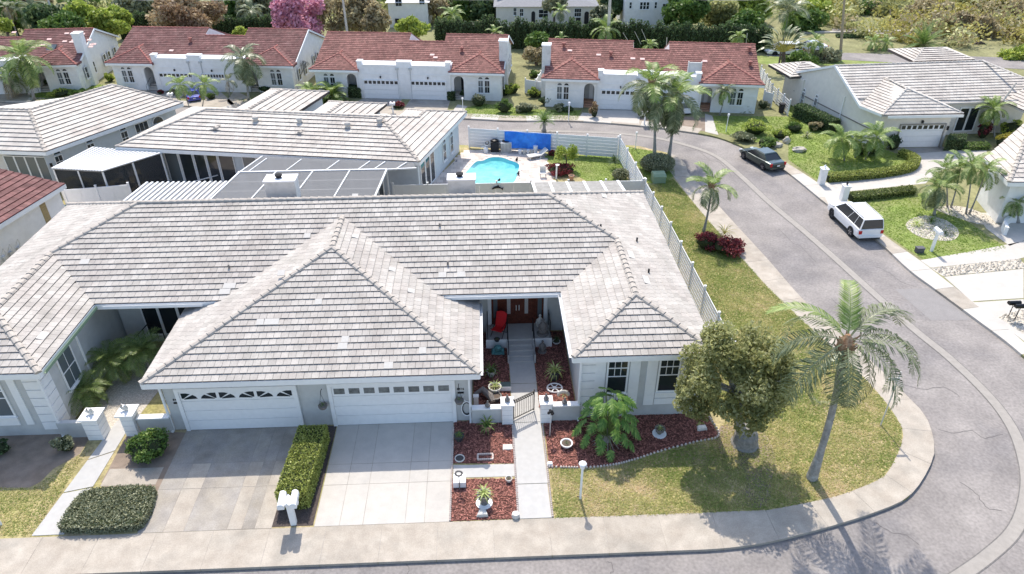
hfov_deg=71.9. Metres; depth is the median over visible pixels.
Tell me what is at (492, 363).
mulch
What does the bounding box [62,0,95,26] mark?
tree
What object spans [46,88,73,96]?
shrub
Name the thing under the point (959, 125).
glass door
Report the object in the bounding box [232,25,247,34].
tree
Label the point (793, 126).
shrub
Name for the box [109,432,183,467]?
mulch bed
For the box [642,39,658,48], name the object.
palm tree
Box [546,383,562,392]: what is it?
wheel ornament
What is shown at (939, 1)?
tree
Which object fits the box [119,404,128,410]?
garden figure
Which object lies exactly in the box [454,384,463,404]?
hanging basket
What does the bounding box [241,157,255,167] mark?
glass door
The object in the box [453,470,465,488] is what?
garden ornament
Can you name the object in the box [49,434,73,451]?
shrub
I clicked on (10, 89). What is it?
palm tree
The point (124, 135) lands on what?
window
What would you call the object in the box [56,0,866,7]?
woodland
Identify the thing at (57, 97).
grass
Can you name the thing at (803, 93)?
window
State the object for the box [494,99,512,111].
shrub
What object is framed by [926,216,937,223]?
garden plant
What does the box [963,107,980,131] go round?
glass door
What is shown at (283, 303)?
duplex house
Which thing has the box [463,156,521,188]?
swimming pool
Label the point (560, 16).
palm tree
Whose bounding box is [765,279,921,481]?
palm tree
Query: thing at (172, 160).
glass door
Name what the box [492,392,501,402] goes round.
potted plant
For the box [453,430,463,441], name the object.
potted plant
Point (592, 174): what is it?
lawn
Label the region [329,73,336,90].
window
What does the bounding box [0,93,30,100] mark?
driveway
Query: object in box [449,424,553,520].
edging blocks
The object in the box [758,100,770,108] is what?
shrub
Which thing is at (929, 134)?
garage door
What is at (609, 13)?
utility pole
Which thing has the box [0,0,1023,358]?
terrain
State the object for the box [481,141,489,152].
pool pump
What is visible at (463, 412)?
wheel ornament
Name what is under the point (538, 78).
lattice fence
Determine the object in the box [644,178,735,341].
vinyl fence
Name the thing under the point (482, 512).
garden stone
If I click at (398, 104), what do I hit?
shrub
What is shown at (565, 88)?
window
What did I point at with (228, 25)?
conifer hedge
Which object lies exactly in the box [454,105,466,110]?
driveway
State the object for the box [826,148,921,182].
hedge
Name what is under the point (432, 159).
glass door
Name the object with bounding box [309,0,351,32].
tree
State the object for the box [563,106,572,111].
shrub
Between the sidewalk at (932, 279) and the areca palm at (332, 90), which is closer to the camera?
the sidewalk at (932, 279)
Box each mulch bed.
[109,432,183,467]
[272,426,336,526]
[473,333,510,404]
[535,331,574,407]
[544,414,716,467]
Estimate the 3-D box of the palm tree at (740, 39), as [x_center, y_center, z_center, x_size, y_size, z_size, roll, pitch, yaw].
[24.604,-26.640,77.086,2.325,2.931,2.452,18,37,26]
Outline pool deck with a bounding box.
[432,150,555,192]
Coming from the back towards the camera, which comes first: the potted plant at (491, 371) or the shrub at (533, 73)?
the shrub at (533, 73)
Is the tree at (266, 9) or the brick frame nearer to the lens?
the brick frame
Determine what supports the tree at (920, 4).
on the terrain at (520, 72)
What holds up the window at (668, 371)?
in the duplex house at (283, 303)
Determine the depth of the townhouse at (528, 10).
85.77 m
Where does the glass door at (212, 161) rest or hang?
in the pale house at (193, 143)
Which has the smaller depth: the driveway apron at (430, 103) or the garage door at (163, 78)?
the driveway apron at (430, 103)
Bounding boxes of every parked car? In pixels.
[183,87,200,101]
[681,100,692,113]
[739,147,786,170]
[764,41,802,54]
[801,40,828,50]
[827,202,883,239]
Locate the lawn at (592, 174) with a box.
[545,155,626,180]
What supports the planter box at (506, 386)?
on the mulch bed at (487, 378)
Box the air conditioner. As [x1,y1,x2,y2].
[500,140,511,152]
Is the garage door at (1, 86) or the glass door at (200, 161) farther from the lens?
the garage door at (1, 86)
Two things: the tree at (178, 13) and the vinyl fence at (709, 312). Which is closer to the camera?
the vinyl fence at (709, 312)
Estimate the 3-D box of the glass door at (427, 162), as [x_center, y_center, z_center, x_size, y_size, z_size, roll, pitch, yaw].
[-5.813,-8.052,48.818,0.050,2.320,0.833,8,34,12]
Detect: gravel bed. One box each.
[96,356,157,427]
[906,216,958,240]
[933,260,1023,275]
[937,206,997,224]
[998,310,1023,333]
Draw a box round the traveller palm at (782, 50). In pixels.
[756,25,808,62]
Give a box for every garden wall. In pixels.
[56,420,86,436]
[135,413,175,432]
[472,404,501,423]
[552,401,579,420]
[762,89,773,107]
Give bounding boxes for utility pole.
[342,0,347,30]
[606,0,610,39]
[839,0,844,60]
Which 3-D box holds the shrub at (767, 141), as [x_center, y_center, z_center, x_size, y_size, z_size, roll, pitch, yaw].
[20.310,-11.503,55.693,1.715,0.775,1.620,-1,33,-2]
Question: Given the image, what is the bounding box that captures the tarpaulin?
[505,131,550,149]
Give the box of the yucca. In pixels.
[609,155,619,165]
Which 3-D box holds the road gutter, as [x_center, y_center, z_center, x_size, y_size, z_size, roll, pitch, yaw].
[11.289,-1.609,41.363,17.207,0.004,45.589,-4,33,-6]
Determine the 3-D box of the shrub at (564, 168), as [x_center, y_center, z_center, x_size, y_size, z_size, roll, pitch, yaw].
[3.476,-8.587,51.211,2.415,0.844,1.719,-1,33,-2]
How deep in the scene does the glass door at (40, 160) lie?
48.59 m
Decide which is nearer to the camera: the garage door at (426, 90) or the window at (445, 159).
the window at (445, 159)
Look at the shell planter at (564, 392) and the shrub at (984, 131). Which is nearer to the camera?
the shell planter at (564, 392)
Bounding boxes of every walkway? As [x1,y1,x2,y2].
[32,410,138,535]
[453,362,551,518]
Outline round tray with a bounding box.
[455,454,464,461]
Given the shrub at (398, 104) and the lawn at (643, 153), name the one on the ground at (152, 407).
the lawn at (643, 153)
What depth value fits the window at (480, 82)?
64.74 m
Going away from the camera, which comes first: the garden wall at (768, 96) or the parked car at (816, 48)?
the garden wall at (768, 96)
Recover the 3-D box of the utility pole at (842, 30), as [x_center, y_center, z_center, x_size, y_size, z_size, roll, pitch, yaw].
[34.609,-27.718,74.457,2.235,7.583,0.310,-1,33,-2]
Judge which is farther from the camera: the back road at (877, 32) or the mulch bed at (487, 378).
the back road at (877, 32)
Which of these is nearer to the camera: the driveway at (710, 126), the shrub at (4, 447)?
the shrub at (4, 447)
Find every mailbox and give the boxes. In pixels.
[277,489,298,525]
[389,101,394,112]
[930,226,943,251]
[1006,300,1023,320]
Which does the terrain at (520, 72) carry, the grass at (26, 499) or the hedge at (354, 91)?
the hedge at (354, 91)
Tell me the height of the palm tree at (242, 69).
4.948 m
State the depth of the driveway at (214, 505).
27.20 m
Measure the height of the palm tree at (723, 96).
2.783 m
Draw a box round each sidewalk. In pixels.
[0,97,700,133]
[0,155,933,573]
[781,163,1023,355]
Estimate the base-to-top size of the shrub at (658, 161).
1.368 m
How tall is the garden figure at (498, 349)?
0.490 m
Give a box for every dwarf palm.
[66,369,112,415]
[84,338,134,388]
[115,326,165,376]
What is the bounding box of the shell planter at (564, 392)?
[557,390,569,397]
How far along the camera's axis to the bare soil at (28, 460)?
28.23 m
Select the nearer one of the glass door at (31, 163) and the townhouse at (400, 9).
the glass door at (31, 163)
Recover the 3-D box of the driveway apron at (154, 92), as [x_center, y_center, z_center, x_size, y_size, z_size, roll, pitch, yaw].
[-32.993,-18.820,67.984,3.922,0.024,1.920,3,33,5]
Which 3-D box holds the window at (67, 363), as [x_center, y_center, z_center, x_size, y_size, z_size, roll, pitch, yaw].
[-18.652,3.402,29.772,0.100,1.780,1.200,-1,33,-2]
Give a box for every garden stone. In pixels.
[477,509,487,516]
[503,444,512,449]
[512,511,519,518]
[697,425,706,430]
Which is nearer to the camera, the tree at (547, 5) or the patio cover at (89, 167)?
the patio cover at (89, 167)
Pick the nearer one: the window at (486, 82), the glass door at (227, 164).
the glass door at (227, 164)
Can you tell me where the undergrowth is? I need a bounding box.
[0,0,1017,33]
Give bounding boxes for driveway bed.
[137,427,286,532]
[314,422,453,526]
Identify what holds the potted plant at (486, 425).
on the mulch at (486, 442)
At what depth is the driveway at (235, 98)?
65.93 m
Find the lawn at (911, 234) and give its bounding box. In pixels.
[848,193,1001,258]
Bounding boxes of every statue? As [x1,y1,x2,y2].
[536,314,541,327]
[537,318,548,336]
[538,340,546,353]
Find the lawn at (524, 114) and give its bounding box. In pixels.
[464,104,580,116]
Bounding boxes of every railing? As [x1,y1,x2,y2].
[124,323,164,357]
[507,320,508,354]
[532,318,535,348]
[548,310,550,334]
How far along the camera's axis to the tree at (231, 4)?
90.14 m
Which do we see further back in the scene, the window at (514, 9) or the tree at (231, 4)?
the tree at (231, 4)
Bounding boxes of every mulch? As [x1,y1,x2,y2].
[450,477,519,521]
[453,420,515,463]
[472,333,509,404]
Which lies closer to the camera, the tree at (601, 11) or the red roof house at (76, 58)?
the red roof house at (76, 58)
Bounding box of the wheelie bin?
[778,103,785,112]
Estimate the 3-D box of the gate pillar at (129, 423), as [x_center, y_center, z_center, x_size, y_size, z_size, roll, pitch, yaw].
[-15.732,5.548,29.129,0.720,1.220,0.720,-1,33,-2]
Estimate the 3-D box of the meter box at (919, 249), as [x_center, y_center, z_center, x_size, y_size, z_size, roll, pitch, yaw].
[24.102,-2.204,41.707,0.480,0.340,0.320,-1,33,-2]
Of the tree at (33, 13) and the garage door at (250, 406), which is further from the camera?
the tree at (33, 13)
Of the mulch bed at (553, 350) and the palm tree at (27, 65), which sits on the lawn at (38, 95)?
the palm tree at (27, 65)
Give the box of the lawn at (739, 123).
[713,116,799,141]
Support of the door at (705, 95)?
in the red roof house at (581, 73)
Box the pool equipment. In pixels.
[490,139,498,151]
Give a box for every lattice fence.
[535,70,541,86]
[760,65,791,115]
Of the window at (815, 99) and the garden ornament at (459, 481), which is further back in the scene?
the window at (815, 99)
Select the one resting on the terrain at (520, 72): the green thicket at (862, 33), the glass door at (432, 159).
the green thicket at (862, 33)
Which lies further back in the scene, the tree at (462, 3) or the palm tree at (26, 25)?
the tree at (462, 3)
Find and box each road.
[0,102,1023,573]
[767,52,1023,68]
[832,29,1019,37]
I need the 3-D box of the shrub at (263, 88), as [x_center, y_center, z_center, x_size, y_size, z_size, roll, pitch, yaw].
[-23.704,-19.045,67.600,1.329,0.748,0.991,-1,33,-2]
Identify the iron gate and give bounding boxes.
[513,389,534,419]
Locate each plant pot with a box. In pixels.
[533,145,537,152]
[568,174,573,180]
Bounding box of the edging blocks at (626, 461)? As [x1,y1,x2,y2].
[548,416,719,468]
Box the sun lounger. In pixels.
[526,147,547,159]
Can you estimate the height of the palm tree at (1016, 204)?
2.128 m
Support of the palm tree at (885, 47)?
on the terrain at (520, 72)
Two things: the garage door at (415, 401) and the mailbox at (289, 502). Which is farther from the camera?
the garage door at (415, 401)
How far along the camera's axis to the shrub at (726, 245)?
41.24 m
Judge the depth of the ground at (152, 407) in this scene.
27.96 m
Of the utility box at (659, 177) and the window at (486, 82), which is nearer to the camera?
the utility box at (659, 177)
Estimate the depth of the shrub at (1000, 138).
55.07 m
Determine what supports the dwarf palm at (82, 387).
on the ground at (152, 407)
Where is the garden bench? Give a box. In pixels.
[474,386,494,402]
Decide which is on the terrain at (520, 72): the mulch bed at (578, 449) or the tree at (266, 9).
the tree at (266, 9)
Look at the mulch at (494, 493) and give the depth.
26.38 m
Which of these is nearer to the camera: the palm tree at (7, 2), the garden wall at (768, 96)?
the garden wall at (768, 96)
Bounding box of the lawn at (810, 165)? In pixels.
[788,105,905,179]
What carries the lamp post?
on the ground at (152, 407)
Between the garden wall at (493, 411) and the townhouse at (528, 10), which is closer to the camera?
the garden wall at (493, 411)
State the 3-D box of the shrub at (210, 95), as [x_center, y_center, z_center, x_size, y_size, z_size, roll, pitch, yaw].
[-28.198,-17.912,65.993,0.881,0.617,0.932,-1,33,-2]
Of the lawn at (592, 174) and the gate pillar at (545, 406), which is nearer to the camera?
the gate pillar at (545, 406)
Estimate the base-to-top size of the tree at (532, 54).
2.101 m
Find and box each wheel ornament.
[461,395,471,415]
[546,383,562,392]
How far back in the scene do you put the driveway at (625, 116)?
61.73 m
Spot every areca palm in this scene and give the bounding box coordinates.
[295,81,329,103]
[314,81,349,100]
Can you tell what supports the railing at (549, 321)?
on the duplex house at (283, 303)
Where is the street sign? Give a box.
[880,371,900,425]
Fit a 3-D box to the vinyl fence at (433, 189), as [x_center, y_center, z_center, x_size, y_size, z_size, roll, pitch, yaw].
[0.436,-6.100,46.359,16.425,1.960,0.180,-1,33,-2]
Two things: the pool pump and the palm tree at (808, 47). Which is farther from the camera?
the palm tree at (808, 47)
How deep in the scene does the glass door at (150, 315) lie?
33.90 m
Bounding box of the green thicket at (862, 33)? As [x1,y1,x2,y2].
[821,0,1023,46]
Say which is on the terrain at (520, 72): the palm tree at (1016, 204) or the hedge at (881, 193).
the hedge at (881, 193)
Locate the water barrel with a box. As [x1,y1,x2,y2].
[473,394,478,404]
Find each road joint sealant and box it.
[524,129,1023,573]
[524,131,1020,573]
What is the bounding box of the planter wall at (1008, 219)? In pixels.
[1001,215,1013,234]
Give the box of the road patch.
[895,288,971,319]
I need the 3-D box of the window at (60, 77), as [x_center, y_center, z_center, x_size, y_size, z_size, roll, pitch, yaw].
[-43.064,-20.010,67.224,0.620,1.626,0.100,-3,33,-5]
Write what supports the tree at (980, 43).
on the terrain at (520, 72)
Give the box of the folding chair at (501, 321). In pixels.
[490,310,507,337]
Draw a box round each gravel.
[906,215,958,240]
[931,259,1023,275]
[942,205,999,224]
[998,309,1023,332]
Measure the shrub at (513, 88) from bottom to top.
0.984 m
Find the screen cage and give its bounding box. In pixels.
[210,156,415,198]
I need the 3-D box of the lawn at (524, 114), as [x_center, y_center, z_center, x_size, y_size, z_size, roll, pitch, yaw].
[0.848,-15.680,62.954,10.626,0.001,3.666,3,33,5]
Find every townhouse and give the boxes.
[385,0,432,27]
[493,0,598,28]
[616,0,668,27]
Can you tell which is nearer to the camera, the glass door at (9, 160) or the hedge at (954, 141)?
the glass door at (9, 160)
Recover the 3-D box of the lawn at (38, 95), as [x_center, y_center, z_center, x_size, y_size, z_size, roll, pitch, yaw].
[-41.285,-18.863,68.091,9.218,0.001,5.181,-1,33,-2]
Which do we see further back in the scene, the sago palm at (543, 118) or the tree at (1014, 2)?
the tree at (1014, 2)
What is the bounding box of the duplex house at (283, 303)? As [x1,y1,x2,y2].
[0,172,705,436]
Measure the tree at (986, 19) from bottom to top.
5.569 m
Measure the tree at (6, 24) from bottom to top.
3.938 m
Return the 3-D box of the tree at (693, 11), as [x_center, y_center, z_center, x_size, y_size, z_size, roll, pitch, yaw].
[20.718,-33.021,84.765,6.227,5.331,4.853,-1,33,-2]
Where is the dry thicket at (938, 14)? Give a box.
[833,0,1023,46]
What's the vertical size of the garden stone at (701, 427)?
0.135 m
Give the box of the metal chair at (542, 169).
[540,166,545,177]
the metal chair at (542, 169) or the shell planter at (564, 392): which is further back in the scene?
the metal chair at (542, 169)
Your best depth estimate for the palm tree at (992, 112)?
55.93 m
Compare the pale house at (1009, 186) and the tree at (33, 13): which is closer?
the pale house at (1009, 186)
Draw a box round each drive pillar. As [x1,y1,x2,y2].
[817,165,829,184]
[839,182,851,201]
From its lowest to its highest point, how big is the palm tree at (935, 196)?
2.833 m
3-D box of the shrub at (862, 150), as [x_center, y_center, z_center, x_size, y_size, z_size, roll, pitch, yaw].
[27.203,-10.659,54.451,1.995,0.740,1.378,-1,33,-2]
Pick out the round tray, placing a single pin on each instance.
(459, 457)
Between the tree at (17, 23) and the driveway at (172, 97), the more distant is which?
the tree at (17, 23)
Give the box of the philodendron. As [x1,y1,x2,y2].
[572,387,640,462]
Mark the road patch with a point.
(930, 304)
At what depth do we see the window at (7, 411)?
28.47 m
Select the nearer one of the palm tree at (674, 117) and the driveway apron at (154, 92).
the palm tree at (674, 117)
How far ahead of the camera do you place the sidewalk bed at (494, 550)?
25.07 m
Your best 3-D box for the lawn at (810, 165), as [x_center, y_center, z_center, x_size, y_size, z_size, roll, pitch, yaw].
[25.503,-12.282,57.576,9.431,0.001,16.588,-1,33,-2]
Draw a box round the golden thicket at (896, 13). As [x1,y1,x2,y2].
[826,0,1023,46]
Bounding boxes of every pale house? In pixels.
[0,84,183,180]
[115,88,466,195]
[768,47,1023,147]
[977,124,1023,222]
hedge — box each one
[56,483,157,533]
[119,10,274,39]
[274,424,330,509]
[347,84,361,97]
[433,14,772,51]
[447,90,455,100]
[791,103,841,132]
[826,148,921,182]
[835,33,871,37]
[848,184,918,201]
[943,133,966,150]
[963,141,991,150]
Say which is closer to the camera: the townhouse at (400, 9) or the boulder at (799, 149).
the boulder at (799, 149)
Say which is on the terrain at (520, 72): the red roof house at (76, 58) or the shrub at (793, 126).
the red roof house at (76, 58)
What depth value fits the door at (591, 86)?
64.32 m
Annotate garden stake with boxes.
[547,409,553,428]
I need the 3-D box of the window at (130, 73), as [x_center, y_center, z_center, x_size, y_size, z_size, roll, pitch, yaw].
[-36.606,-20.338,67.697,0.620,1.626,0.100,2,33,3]
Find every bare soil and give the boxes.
[0,434,88,487]
[102,432,185,530]
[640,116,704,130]
[717,423,774,507]
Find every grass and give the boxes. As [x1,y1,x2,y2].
[0,450,88,536]
[31,84,103,100]
[713,222,737,236]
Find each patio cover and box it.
[51,147,169,203]
[123,181,226,200]
[531,180,625,191]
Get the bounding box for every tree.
[0,0,23,36]
[0,0,25,35]
[0,17,13,36]
[0,38,54,99]
[0,60,27,99]
[12,0,45,28]
[15,0,54,3]
[22,2,64,28]
[34,10,88,28]
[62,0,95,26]
[85,3,134,34]
[111,0,153,17]
[145,0,227,28]
[166,75,194,107]
[188,73,219,106]
[217,0,239,19]
[217,73,237,96]
[219,43,266,99]
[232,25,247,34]
[234,0,274,19]
[236,0,264,20]
[269,0,325,34]
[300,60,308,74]
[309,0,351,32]
[335,0,383,31]
[359,0,391,31]
[393,14,430,36]
[428,0,453,19]
[439,5,464,26]
[443,0,473,21]
[465,0,495,21]
[486,24,503,33]
[521,46,541,64]
[524,31,549,47]
[541,0,568,28]
[551,2,569,26]
[554,144,578,162]
[555,32,567,38]
[589,4,613,24]
[590,14,622,39]
[600,0,622,19]
[618,61,693,152]
[639,70,711,155]
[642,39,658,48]
[660,0,711,30]
[672,319,801,453]
[686,161,739,231]
[699,0,739,27]
[712,84,736,114]
[725,7,765,33]
[728,29,747,42]
[734,0,772,18]
[762,0,812,40]
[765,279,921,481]
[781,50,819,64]
[784,6,829,32]
[799,42,817,53]
[802,0,846,19]
[805,30,829,54]
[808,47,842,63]
[817,122,863,160]
[840,128,872,157]
[852,120,900,159]
[859,0,886,14]
[862,34,886,51]
[870,0,905,17]
[877,34,898,51]
[897,0,954,18]
[903,21,949,47]
[914,170,964,215]
[925,153,964,206]
[936,40,957,46]
[937,0,992,11]
[937,9,978,36]
[941,150,978,207]
[952,149,992,213]
[960,13,1021,40]
[963,0,1017,16]
[965,155,1006,214]
[972,41,986,44]
[974,95,1016,137]
[996,0,1023,22]
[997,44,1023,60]
[998,196,1023,222]
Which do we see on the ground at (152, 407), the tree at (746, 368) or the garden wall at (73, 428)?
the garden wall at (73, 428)
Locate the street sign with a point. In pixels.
(889, 400)
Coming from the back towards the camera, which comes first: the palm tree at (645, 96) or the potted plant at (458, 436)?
the palm tree at (645, 96)
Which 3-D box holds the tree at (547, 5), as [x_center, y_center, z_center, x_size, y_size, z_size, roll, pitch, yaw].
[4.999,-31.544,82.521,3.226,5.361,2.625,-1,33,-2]
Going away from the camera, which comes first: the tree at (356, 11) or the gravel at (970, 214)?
the gravel at (970, 214)
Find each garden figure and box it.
[85,407,93,414]
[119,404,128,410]
[492,344,503,354]
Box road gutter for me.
[512,129,1023,573]
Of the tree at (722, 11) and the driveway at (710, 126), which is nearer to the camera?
the driveway at (710, 126)
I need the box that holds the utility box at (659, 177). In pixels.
[651,171,666,183]
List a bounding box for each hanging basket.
[318,389,327,409]
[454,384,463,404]
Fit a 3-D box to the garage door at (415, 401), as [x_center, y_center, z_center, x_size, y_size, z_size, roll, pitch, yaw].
[-4.918,4.807,29.214,5.170,2.310,0.105,-1,33,-2]
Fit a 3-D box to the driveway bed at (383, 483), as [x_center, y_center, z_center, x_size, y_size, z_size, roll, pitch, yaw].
[-4.807,7.160,27.694,4.895,0.001,5.220,-1,33,-2]
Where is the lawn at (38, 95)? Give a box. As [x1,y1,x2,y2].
[35,85,103,97]
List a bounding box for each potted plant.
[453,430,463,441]
[473,482,493,509]
[477,415,495,434]
[483,362,499,377]
[488,381,501,392]
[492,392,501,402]
[505,475,511,482]
[544,360,564,382]
[552,335,560,344]
[560,438,572,448]
[652,423,665,438]
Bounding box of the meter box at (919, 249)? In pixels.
[914,246,925,252]
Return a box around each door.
[0,75,18,93]
[2,155,19,172]
[13,155,30,175]
[23,156,42,177]
[34,156,52,180]
[140,308,165,334]
[157,308,178,334]
[158,73,195,90]
[163,153,184,181]
[173,385,304,430]
[176,307,184,316]
[178,154,198,181]
[193,155,210,181]
[201,73,228,91]
[205,155,222,181]
[217,156,236,181]
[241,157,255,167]
[326,380,456,425]
[363,79,400,98]
[410,81,446,99]
[420,161,426,183]
[425,156,430,183]
[430,151,435,182]
[461,77,463,88]
[589,84,592,98]
[599,90,639,109]
[703,87,708,101]
[897,123,946,146]
[952,107,970,131]
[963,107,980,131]
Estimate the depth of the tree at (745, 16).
80.84 m
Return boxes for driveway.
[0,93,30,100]
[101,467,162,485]
[138,426,297,532]
[156,94,182,100]
[184,92,233,106]
[228,92,250,107]
[314,421,452,525]
[380,105,395,113]
[400,99,449,113]
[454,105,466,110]
[578,112,592,120]
[595,109,639,123]
[705,114,717,134]
[820,147,986,203]
[920,213,1023,340]
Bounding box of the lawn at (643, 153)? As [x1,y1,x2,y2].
[629,148,672,182]
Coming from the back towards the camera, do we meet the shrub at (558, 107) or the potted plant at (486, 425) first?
the shrub at (558, 107)
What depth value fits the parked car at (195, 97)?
65.37 m
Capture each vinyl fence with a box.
[62,182,131,202]
[392,178,643,194]
[468,126,618,156]
[525,78,540,92]
[618,134,645,189]
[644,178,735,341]
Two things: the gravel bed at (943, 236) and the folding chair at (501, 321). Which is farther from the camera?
the gravel bed at (943, 236)
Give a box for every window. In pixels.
[0,384,17,418]
[52,151,63,164]
[55,68,65,85]
[56,345,81,392]
[62,68,72,85]
[83,66,90,79]
[85,139,95,148]
[119,127,129,141]
[120,66,129,83]
[126,66,135,83]
[134,120,149,134]
[152,116,163,125]
[269,69,277,85]
[276,69,283,86]
[298,67,301,80]
[323,73,329,86]
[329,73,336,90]
[395,0,402,6]
[442,138,447,162]
[449,131,454,154]
[477,76,483,93]
[484,76,490,93]
[513,8,516,15]
[519,8,523,16]
[538,9,548,18]
[556,82,562,100]
[562,82,568,100]
[574,8,581,17]
[605,362,629,394]
[654,360,681,393]
[728,88,736,105]
[735,88,743,106]
[800,88,805,103]
[813,94,818,107]
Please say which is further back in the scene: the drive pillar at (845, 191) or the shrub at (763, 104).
the shrub at (763, 104)
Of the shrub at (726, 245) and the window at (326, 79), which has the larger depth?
the window at (326, 79)
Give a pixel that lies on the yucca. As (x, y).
(614, 159)
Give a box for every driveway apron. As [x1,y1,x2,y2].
[148,90,183,95]
[358,98,401,104]
[406,99,449,106]
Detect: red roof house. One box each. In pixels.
[0,27,119,93]
[0,169,66,265]
[104,26,324,91]
[308,31,513,100]
[541,38,765,113]
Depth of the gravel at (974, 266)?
40.22 m
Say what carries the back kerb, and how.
on the terrain at (520, 72)
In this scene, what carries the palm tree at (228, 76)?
on the terrain at (520, 72)
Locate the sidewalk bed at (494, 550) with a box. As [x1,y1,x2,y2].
[22,154,929,573]
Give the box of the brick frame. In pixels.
[477,453,493,460]
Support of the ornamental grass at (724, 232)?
on the ground at (152, 407)
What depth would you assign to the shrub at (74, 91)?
66.43 m
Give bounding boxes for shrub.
[0,438,10,454]
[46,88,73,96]
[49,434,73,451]
[67,88,86,94]
[104,72,114,81]
[124,427,169,463]
[206,93,215,98]
[258,86,269,91]
[388,100,404,107]
[470,93,486,105]
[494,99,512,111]
[503,84,510,95]
[509,83,519,93]
[515,102,538,112]
[527,86,537,96]
[529,69,539,77]
[537,96,550,104]
[544,163,575,175]
[548,150,555,155]
[553,103,563,111]
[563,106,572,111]
[588,101,598,116]
[612,168,628,179]
[640,152,674,171]
[694,231,717,251]
[714,235,745,257]
[731,131,756,140]
[741,118,771,134]
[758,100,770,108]
[759,136,778,146]
[770,128,790,137]
[783,121,802,131]
[808,121,823,130]
[853,143,877,154]
[886,134,902,149]
[977,122,992,137]
[995,132,1011,145]
[999,119,1023,134]
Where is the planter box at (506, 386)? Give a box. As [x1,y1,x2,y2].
[500,382,510,390]
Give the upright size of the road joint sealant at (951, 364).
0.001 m
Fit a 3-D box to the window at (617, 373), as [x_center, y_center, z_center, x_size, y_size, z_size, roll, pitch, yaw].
[4.317,3.703,28.930,0.980,1.880,0.100,-1,33,-2]
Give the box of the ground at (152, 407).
[0,145,909,573]
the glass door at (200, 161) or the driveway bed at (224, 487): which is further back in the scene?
the glass door at (200, 161)
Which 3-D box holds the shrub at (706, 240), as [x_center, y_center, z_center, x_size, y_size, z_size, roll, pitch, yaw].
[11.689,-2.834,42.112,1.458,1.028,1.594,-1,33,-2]
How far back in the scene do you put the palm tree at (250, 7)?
84.07 m
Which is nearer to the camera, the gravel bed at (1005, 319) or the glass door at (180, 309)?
the glass door at (180, 309)
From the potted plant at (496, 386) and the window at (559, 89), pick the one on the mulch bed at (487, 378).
the potted plant at (496, 386)
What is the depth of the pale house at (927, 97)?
57.32 m
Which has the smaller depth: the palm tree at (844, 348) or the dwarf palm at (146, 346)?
the palm tree at (844, 348)
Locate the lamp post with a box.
[577,460,586,499]
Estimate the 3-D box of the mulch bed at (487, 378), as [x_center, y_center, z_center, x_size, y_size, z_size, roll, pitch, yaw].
[-0.957,3.931,32.657,1.650,0.001,6.000,-1,33,-2]
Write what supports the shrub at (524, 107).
on the lawn at (524, 114)
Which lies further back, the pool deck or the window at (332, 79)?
the window at (332, 79)
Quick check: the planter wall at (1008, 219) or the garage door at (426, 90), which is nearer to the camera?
the planter wall at (1008, 219)
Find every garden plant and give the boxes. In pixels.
[910,218,922,227]
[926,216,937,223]
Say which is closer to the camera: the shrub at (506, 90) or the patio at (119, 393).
the patio at (119, 393)
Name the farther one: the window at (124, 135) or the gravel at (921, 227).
the window at (124, 135)
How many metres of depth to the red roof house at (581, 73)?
63.11 m
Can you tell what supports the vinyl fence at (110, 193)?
on the ground at (152, 407)
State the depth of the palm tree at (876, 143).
52.37 m
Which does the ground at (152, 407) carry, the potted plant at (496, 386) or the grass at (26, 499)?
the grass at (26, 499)
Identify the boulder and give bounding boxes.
[773,141,782,147]
[782,136,790,143]
[792,146,806,152]
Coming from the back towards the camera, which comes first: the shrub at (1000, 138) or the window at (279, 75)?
the window at (279, 75)
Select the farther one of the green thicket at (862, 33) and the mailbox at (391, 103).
the green thicket at (862, 33)
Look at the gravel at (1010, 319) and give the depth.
36.04 m
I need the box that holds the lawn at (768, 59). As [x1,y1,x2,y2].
[757,56,894,64]
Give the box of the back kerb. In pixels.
[803,29,936,33]
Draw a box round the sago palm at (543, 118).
[534,111,556,131]
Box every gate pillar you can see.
[77,407,110,439]
[114,404,140,435]
[500,396,513,424]
[539,395,552,422]
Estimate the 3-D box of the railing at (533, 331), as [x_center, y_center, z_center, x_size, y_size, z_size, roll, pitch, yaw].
[1.039,2.462,33.627,0.035,1.218,1.785,-1,33,-2]

